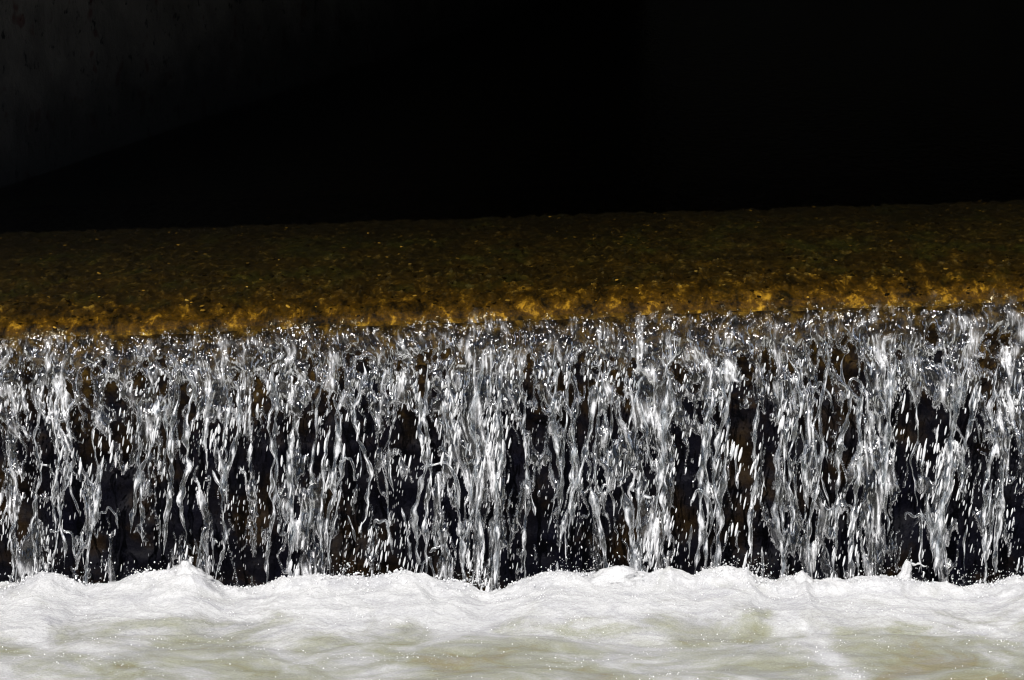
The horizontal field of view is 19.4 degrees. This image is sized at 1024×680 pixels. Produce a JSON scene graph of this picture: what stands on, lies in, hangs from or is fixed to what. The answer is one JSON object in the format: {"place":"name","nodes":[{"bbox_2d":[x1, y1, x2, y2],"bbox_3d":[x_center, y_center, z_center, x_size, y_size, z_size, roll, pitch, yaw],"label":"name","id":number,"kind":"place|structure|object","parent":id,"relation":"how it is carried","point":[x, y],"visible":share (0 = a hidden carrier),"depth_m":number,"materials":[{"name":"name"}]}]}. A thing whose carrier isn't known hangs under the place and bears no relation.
{"place":"outdoors","nodes":[
{"label":"outdoors","id":0,"kind":"place"},
{"bbox_2d":[0,0,1023,590],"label":"weir","id":1,"kind":"object","parent":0,"point":[580,306],"visible":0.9,"depth_m":12.26,"materials":[{"name":"stone"}]},
{"bbox_2d":[0,303,1023,591],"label":"waterfall","id":2,"kind":"structure","parent":1,"relation":"on","point":[940,519],"depth_m":11.97,"materials":[{"name":"liquid"}]},
{"bbox_2d":[0,503,1023,586],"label":"spray","id":3,"kind":"object","parent":2,"relation":"on","point":[347,563],"visible":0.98,"depth_m":11.98,"materials":[{"name":"liquid"}]},
{"bbox_2d":[0,0,1023,315],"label":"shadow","id":4,"kind":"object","parent":1,"relation":"on","point":[674,12],"depth_m":17.95},
{"bbox_2d":[0,614,1023,679],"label":"pool","id":5,"kind":"structure","parent":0,"point":[900,657],"depth_m":11.13,"materials":[{"name":"liquid"}]},
{"bbox_2d":[0,565,1023,650],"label":"foam","id":6,"kind":"object","parent":5,"relation":"on","point":[617,614],"visible":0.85,"depth_m":11.65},
{"bbox_2d":[174,560,213,582],"bbox_3d":[-1.268,0.942,11.894,0.229,0.143,0.137,0,12,0],"label":"splash","id":7,"kind":"object","parent":6,"relation":"on","point":[185,567],"visible":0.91,"depth_m":11.87,"materials":[{"name":"white liquid"}]},
{"bbox_2d":[0,563,1023,600],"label":"froth","id":8,"kind":"object","parent":6,"relation":"on","point":[514,582],"visible":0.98,"depth_m":11.90,"materials":[{"name":"liquid"}]},
{"bbox_2d":[585,565,642,586],"bbox_3d":[0.393,0.959,11.894,0.391,0.134,0.173,0,12,0],"label":"splash","id":9,"kind":"object","parent":6,"relation":"on","point":[619,574],"visible":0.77,"depth_m":11.85,"materials":[{"name":"white liquid"}]},
{"bbox_2d":[794,571,813,583],"bbox_3d":[1.151,0.962,11.899,0.164,0.098,0.109,0,12,0],"label":"splash","id":10,"kind":"object","parent":6,"relation":"on","point":[800,577],"visible":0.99,"depth_m":11.88,"materials":[{"name":"white liquid"}]},
{"bbox_2d":[897,560,925,579],"bbox_3d":[1.575,0.945,11.936,0.150,0.148,0.093,0,12,0],"label":"splash","id":11,"kind":"object","parent":6,"relation":"on","point":[906,568],"visible":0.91,"depth_m":11.92,"materials":[{"name":"white liquid"}]},
{"bbox_2d":[1,567,1022,679],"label":"bubbles","id":12,"kind":"object","parent":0,"point":[537,616],"visible":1,"depth_m":11.47}
]}

